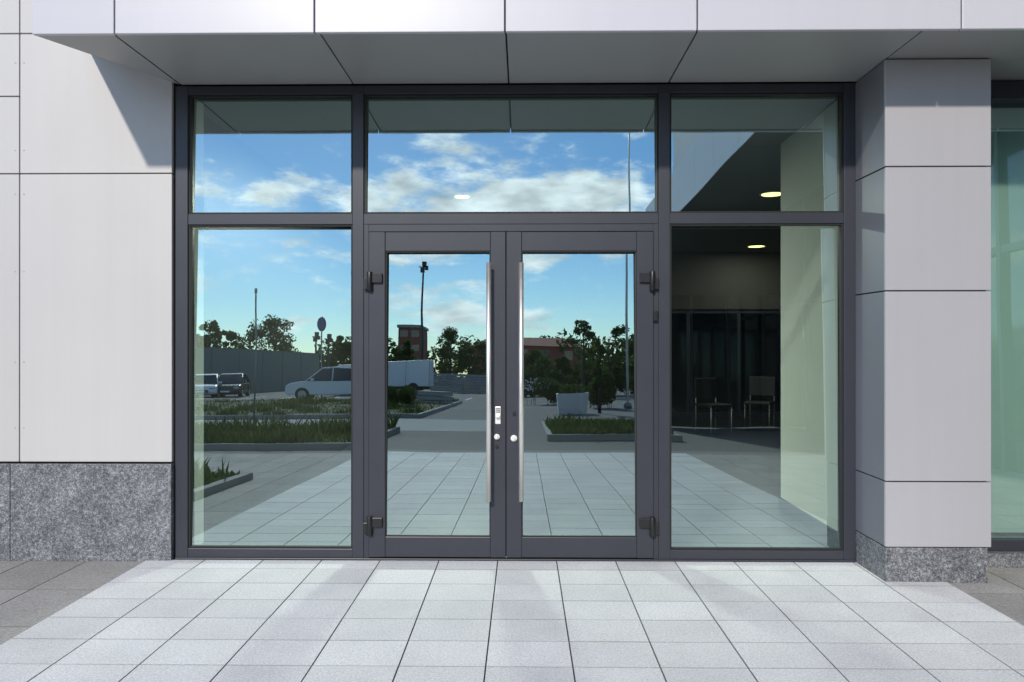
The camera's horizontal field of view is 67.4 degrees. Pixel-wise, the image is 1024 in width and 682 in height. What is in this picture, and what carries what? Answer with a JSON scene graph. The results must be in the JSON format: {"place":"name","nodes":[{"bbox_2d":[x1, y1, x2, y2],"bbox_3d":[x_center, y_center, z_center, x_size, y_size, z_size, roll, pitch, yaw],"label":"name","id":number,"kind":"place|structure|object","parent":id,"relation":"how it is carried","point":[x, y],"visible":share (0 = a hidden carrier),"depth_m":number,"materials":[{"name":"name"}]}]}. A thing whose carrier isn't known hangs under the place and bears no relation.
{"place":"outdoors","nodes":[
{"label":"outdoors","id":0,"kind":"place"},
{"bbox_2d":[0,561,142,644],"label":"side pavement","id":1,"kind":"structure","parent":0,"point":[32,593],"depth_m":4.71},
{"bbox_2d":[38,36,179,84],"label":"canopy end soffit","id":2,"kind":"structure","parent":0,"point":[115,49],"depth_m":4.63,"materials":[{"name":"grey metal"}]},
{"bbox_2d":[194,99,203,543],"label":"interior side wall","id":3,"kind":"structure","parent":0,"point":[198,327],"depth_m":5.59,"materials":[{"name":"beige paint"}]},
{"bbox_2d":[204,115,409,532],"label":"interior side wall","id":4,"kind":"structure","parent":0,"point":[277,357],"depth_m":7.58,"materials":[{"name":"white paint"}]},
{"bbox_2d":[506,232,506,555],"bbox_3d":[-0.040,0.361,5.256,0.005,2.207,0.050,0,0,1],"label":"door leaf gap","id":5,"kind":"object","parent":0,"point":[506,393],"depth_m":5.23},
{"bbox_2d":[0,559,1023,681],"bbox_3d":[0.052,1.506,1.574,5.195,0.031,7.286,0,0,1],"label":"paved apron","id":6,"kind":"object","parent":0,"point":[287,621],"visible":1,"depth_m":4.02,"materials":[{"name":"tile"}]},
{"bbox_2d":[0,463,12,560],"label":"granite plinth","id":7,"kind":"structure","parent":6,"relation":"on","point":[5,511],"depth_m":5.24,"materials":[{"name":"grey stone"}]},
{"bbox_2d":[0,80,178,558],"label":"wall backing","id":8,"kind":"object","parent":6,"relation":"on","point":[174,416],"depth_m":5.28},
{"bbox_2d":[0,174,19,461],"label":"wall panel","id":9,"kind":"structure","parent":8,"relation":"attached to","point":[9,318],"depth_m":5.26,"materials":[{"name":"grey metal"}]},
{"bbox_2d":[0,34,19,96],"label":"wall panel","id":10,"kind":"structure","parent":8,"relation":"attached to","point":[9,67],"depth_m":5.26,"materials":[{"name":"grey metal"}]},
{"bbox_2d":[0,0,20,34],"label":"wall panel","id":11,"kind":"structure","parent":8,"relation":"attached to","point":[9,16],"depth_m":5.26,"materials":[{"name":"grey metal"}]},
{"bbox_2d":[0,97,21,173],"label":"wall panel","id":12,"kind":"structure","parent":8,"relation":"attached to","point":[9,132],"depth_m":5.26,"materials":[{"name":"grey metal"}]},
{"bbox_2d":[20,0,31,33],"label":"wall panel","id":13,"kind":"structure","parent":8,"relation":"attached to","point":[25,16],"depth_m":5.26,"materials":[{"name":"grey metal"}]},
{"bbox_2d":[20,174,173,461],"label":"wall panel","id":14,"kind":"structure","parent":8,"relation":"attached to","point":[97,318],"depth_m":5.25,"materials":[{"name":"white metal"}]},
{"bbox_2d":[20,34,173,173],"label":"wall panel","id":15,"kind":"structure","parent":8,"relation":"attached to","point":[81,112],"depth_m":5.25,"materials":[{"name":"grey metal"}]},
{"bbox_2d":[175,83,856,559],"bbox_3d":[0.014,-0.133,5.285,4.640,3.232,0.110,0,0,1],"label":"window frame","id":16,"kind":"object","parent":8,"relation":"attached to","point":[663,219],"visible":0.91,"depth_m":5.24,"materials":[{"name":"grey metal"}]},
{"bbox_2d":[364,224,658,558],"bbox_3d":[-0.008,0.343,5.283,2.011,2.280,0.094,0,0,1],"label":"door surround","id":17,"kind":"object","parent":16,"relation":"attached to","point":[490,228],"visible":0.86,"depth_m":5.24,"materials":[{"name":"grey metal"}]},
{"bbox_2d":[363,272,382,290],"bbox_3d":[-0.946,-0.406,5.214,0.130,0.130,0.038,0,0,1],"label":"door hinge","id":18,"kind":"object","parent":17,"relation":"attached to","point":[370,279],"depth_m":5.21,"materials":[{"name":"grey metal"}]},
{"bbox_2d":[369,232,505,557],"bbox_3d":[-0.510,0.365,5.216,0.933,2.215,0.160,0,0,1],"label":"glass door","id":19,"kind":"structure","parent":17,"relation":"attached to","point":[381,544],"depth_m":5.23,"materials":[{"name":"metal"}]},
{"bbox_2d":[363,516,382,535],"bbox_3d":[-0.946,1.254,5.213,0.130,0.130,0.038,0,0,1],"label":"door hinge","id":20,"kind":"object","parent":19,"relation":"attached to","point":[370,523],"depth_m":5.21,"materials":[{"name":"black metal"}]},
{"bbox_2d":[385,251,490,536],"bbox_3d":[-0.505,0.360,5.251,0.718,1.945,0.033,0,0,1],"label":"glazing gasket","id":21,"kind":"object","parent":19,"relation":"attached to","point":[455,535],"visible":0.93,"depth_m":5.24,"materials":[{"name":"rubber"}]},
{"bbox_2d":[507,232,652,557],"bbox_3d":[0.461,0.365,5.202,0.996,2.215,0.160,0,0,1],"label":"glass door","id":22,"kind":"structure","parent":17,"relation":"attached to","point":[640,545],"depth_m":5.21,"materials":[{"name":"metal"}]},
{"bbox_2d":[511,435,516,440],"bbox_3d":[0.013,0.659,5.202,0.044,0.044,0.032,0,0,1],"label":"lock cylinder","id":23,"kind":"object","parent":22,"relation":"attached to","point":[513,437],"visible":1,"depth_m":5.21,"materials":[{"name":"metal"}]},
{"bbox_2d":[522,251,636,536],"bbox_3d":[0.457,0.360,5.237,0.781,1.945,0.033,0,0,1],"label":"glazing gasket","id":24,"kind":"object","parent":22,"relation":"attached to","point":[533,535],"visible":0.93,"depth_m":5.22,"materials":[{"name":"rubber"}]},
{"bbox_2d":[639,271,658,290],"bbox_3d":[0.928,-0.406,5.188,0.130,0.130,0.038,0,0,1],"label":"door hinge","id":25,"kind":"object","parent":22,"relation":"attached to","point":[651,279],"depth_m":5.18,"materials":[{"name":"grey metal"}]},
{"bbox_2d":[640,517,658,536],"bbox_3d":[0.928,1.254,5.186,0.130,0.130,0.038,0,0,1],"label":"door hinge","id":26,"kind":"object","parent":17,"relation":"attached to","point":[651,524],"depth_m":5.18,"materials":[{"name":"black metal"}]},
{"bbox_2d":[653,311,657,320],"bbox_3d":[0.973,-0.171,5.205,0.030,0.070,0.031,0,0,1],"label":"door contact","id":27,"kind":"object","parent":17,"relation":"attached to","point":[655,315],"depth_m":5.19,"materials":[{"name":"grey plastic"}]},
{"bbox_2d":[188,92,842,549],"bbox_3d":[0.013,-0.134,5.261,4.470,3.110,0.038,0,0,1],"label":"glazing bead","id":28,"kind":"object","parent":16,"relation":"attached to","point":[190,388],"visible":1,"depth_m":5.26,"materials":[{"name":"metal"}]},
{"bbox_2d":[179,82,855,85],"bbox_3d":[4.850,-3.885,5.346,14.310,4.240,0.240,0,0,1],"label":"strip","id":29,"kind":"object","parent":8,"relation":"attached to","point":[500,84],"depth_m":5.29,"materials":[{"name":"black metal"}]},
{"bbox_2d":[186,29,856,85],"bbox_3d":[2.315,-2.308,4.798,9.165,1.076,0.914,0,0,1],"label":"canopy","id":30,"kind":"object","parent":8,"relation":"attached to","point":[523,83],"visible":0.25,"depth_m":5.28,"materials":[{"name":"black metal"}]},
{"bbox_2d":[116,33,351,84],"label":"soffit panel","id":31,"kind":"structure","parent":30,"relation":"attached to","point":[245,59],"depth_m":4.76,"materials":[{"name":"grey metal"}]},
{"bbox_2d":[322,31,507,83],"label":"soffit panel","id":32,"kind":"structure","parent":30,"relation":"attached to","point":[416,58],"depth_m":4.75,"materials":[{"name":"grey metal"}]},
{"bbox_2d":[504,0,505,28],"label":"fascia backing","id":33,"kind":"object","parent":30,"relation":"attached to","point":[504,14],"visible":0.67,"depth_m":4.35,"materials":[{"name":"grey metal"}]},
{"bbox_2d":[32,0,115,35],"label":"fascia panel","id":34,"kind":"structure","parent":33,"relation":"attached to","point":[73,17],"depth_m":4.36,"materials":[{"name":"grey metal"}]},
{"bbox_2d":[115,0,314,34],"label":"fascia panel","id":35,"kind":"structure","parent":33,"relation":"attached to","point":[211,17],"depth_m":4.35,"materials":[{"name":"grey metal"}]},
{"bbox_2d":[315,0,503,33],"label":"fascia panel","id":36,"kind":"structure","parent":33,"relation":"attached to","point":[405,16],"depth_m":4.33,"materials":[{"name":"grey metal"}]},
{"bbox_2d":[506,0,696,32],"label":"fascia panel","id":37,"kind":"structure","parent":33,"relation":"attached to","point":[585,16],"depth_m":4.32,"materials":[{"name":"grey metal"}]},
{"bbox_2d":[697,0,960,31],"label":"fascia panel","id":38,"kind":"structure","parent":33,"relation":"attached to","point":[809,15],"depth_m":4.30,"materials":[{"name":"grey metal"}]},
{"bbox_2d":[960,0,1023,30],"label":"fascia panel","id":39,"kind":"structure","parent":33,"relation":"attached to","point":[990,15],"depth_m":4.29,"materials":[{"name":"grey metal"}]},
{"bbox_2d":[507,32,695,82],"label":"soffit panel","id":40,"kind":"structure","parent":30,"relation":"attached to","point":[592,57],"depth_m":4.73,"materials":[{"name":"grey metal"}]},
{"bbox_2d":[670,31,920,81],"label":"soffit panel","id":41,"kind":"structure","parent":30,"relation":"attached to","point":[836,56],"depth_m":4.71,"materials":[{"name":"grey metal"}]},
{"bbox_2d":[857,30,1023,81],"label":"soffit panel","id":42,"kind":"structure","parent":30,"relation":"attached to","point":[1003,51],"depth_m":4.60,"materials":[{"name":"grey metal"}]},
{"bbox_2d":[11,463,173,561],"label":"granite plinth","id":43,"kind":"structure","parent":6,"relation":"on","point":[86,512],"depth_m":5.24,"materials":[{"name":"grey stone"}]},
{"bbox_2d":[175,556,855,563],"bbox_3d":[0.014,1.499,5.285,4.640,0.032,0.128,0,0,1],"label":"door threshold","id":44,"kind":"object","parent":6,"relation":"on","point":[496,559],"depth_m":5.23,"materials":[{"name":"grey metal"}]},
{"bbox_2d":[856,531,887,581],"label":"column plinth side","id":45,"kind":"structure","parent":6,"relation":"on","point":[871,555],"depth_m":4.94,"materials":[{"name":"grey stone"}]},
{"bbox_2d":[856,166,985,542],"bbox_3d":[2.644,-0.128,5.112,0.613,3.245,0.664,0,0,1],"label":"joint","id":46,"kind":"object","parent":6,"relation":"on","point":[924,290],"visible":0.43,"depth_m":4.78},
{"bbox_2d":[855,292,883,479],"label":"column side panel","id":47,"kind":"structure","parent":46,"relation":"attached to","point":[869,320],"depth_m":4.97,"materials":[{"name":"grey metal"}]},
{"bbox_2d":[855,61,884,180],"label":"column side panel","id":48,"kind":"structure","parent":46,"relation":"attached to","point":[869,123],"depth_m":4.98,"materials":[{"name":"grey metal"}]},
{"bbox_2d":[855,168,885,293],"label":"column side panel","id":49,"kind":"structure","parent":46,"relation":"attached to","point":[869,233],"depth_m":4.98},
{"bbox_2d":[856,471,885,544],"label":"column side panel","id":50,"kind":"structure","parent":46,"relation":"attached to","point":[869,506],"depth_m":4.97,"materials":[{"name":"grey metal"}]},
{"bbox_2d":[884,291,990,480],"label":"column panel","id":51,"kind":"structure","parent":46,"relation":"attached to","point":[937,385],"depth_m":4.75,"materials":[{"name":"grey metal"}]},
{"bbox_2d":[884,167,990,289],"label":"column panel","id":52,"kind":"structure","parent":46,"relation":"attached to","point":[937,228],"depth_m":4.75,"materials":[{"name":"grey metal"}]},
{"bbox_2d":[884,59,990,166],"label":"column panel","id":53,"kind":"structure","parent":46,"relation":"attached to","point":[937,112],"depth_m":4.75,"materials":[{"name":"grey metal"}]},
{"bbox_2d":[884,482,990,546],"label":"column panel","id":54,"kind":"structure","parent":46,"relation":"attached to","point":[937,514],"depth_m":4.75,"materials":[{"name":"grey metal"}]},
{"bbox_2d":[887,547,986,582],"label":"column plinth","id":55,"kind":"structure","parent":6,"relation":"on","point":[942,564],"depth_m":4.76,"materials":[{"name":"grey stone"}]},
{"bbox_2d":[410,261,780,409],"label":"interior back wall","id":56,"kind":"structure","parent":0,"point":[447,334],"depth_m":16.82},
{"bbox_2d":[198,97,1023,261],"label":"interior ceiling","id":57,"kind":"structure","parent":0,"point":[530,154],"depth_m":7.14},
{"bbox_2d":[452,194,471,198],"bbox_3d":[-0.601,-1.736,9.241,0.230,0.012,0.230,0,0,1],"label":"ceiling lamp","id":58,"kind":"object","parent":57,"relation":"attached to","point":[462,196],"visible":1,"depth_m":9.20,"materials":[{"name":"white"}]},
{"bbox_2d":[579,252,780,309],"bbox_3d":[6.142,-1.186,15.147,9.600,1.119,0.200,0,0,1],"label":"interior bulkhead","id":59,"kind":"object","parent":57,"relation":"attached to","point":[725,280],"visible":0.44,"depth_m":15.08,"materials":[{"name":"brown paint"}]},
{"bbox_2d":[747,245,765,247],"bbox_3d":[4.477,-1.732,14.070,0.340,0.012,0.340,0,0,1],"label":"ceiling lamp","id":60,"kind":"object","parent":57,"relation":"attached to","point":[754,246],"visible":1,"depth_m":14.03,"materials":[{"name":"yellow"}]},
{"bbox_2d":[759,191,780,196],"bbox_3d":[3.077,-1.736,9.089,0.300,0.012,0.300,0,0,1],"label":"ceiling lamp","id":61,"kind":"object","parent":57,"relation":"attached to","point":[771,194],"visible":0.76,"depth_m":9.07,"materials":[{"name":"yellow"}]},
{"bbox_2d":[202,409,1023,546],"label":"interior floor","id":62,"kind":"structure","parent":0,"point":[579,475],"depth_m":7.88,"materials":[{"name":"grey tile"}]},
{"bbox_2d":[580,309,780,416],"bbox_3d":[6.142,0.436,15.130,9.600,2.125,0.090,0,0,1],"label":"interior glazed screen","id":63,"kind":"object","parent":62,"relation":"on","point":[688,413],"visible":0.51,"depth_m":15.13,"materials":[{"name":"black metal"}]},
{"bbox_2d":[694,378,732,433],"bbox_3d":[3.304,1.056,12.589,0.440,0.880,0.450,0,0,-22],"label":"chair","id":64,"kind":"object","parent":62,"relation":"on","point":[705,387],"visible":1,"depth_m":12.73,"materials":[{"name":"metal"}]},
{"bbox_2d":[744,376,774,430],"bbox_3d":[4.215,1.056,13.076,0.440,0.880,0.450,0,0,29],"label":"chair","id":65,"kind":"object","parent":62,"relation":"on","point":[761,386],"visible":1,"depth_m":13.20,"materials":[{"name":"metal"}]},
{"bbox_2d":[779,497,837,546],"bbox_3d":[2.423,1.438,6.078,0.125,0.105,1.505,0,0,1],"label":"partition skirting","id":66,"kind":"object","parent":62,"relation":"on","point":[820,528],"visible":0.43,"depth_m":6.09,"materials":[{"name":"grey plastic"}]},
{"bbox_2d":[781,101,837,530],"bbox_3d":[2.425,-0.184,6.072,0.100,3.139,1.490,0,0,1],"label":"interior partition","id":67,"kind":"object","parent":62,"relation":"on","point":[809,365],"visible":0.64,"depth_m":6.11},
{"bbox_2d":[949,568,1023,625],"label":"side pavement","id":68,"kind":"structure","parent":0,"point":[1001,590],"depth_m":4.62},
{"bbox_2d":[987,551,1023,567],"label":"side plinth","id":69,"kind":"structure","parent":68,"relation":"on","point":[1005,559],"depth_m":5.08,"materials":[{"name":"stone"}]},
{"bbox_2d":[986,80,1023,550],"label":"side window frame","id":70,"kind":"object","parent":69,"relation":"on","point":[1007,91],"depth_m":5.15,"materials":[{"name":"grey metal"}]},
{"bbox_2d":[987,108,1023,532],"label":"window glass","id":71,"kind":"object","parent":70,"relation":"in","point":[1007,320],"depth_m":5.33,"materials":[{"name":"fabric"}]}
]}

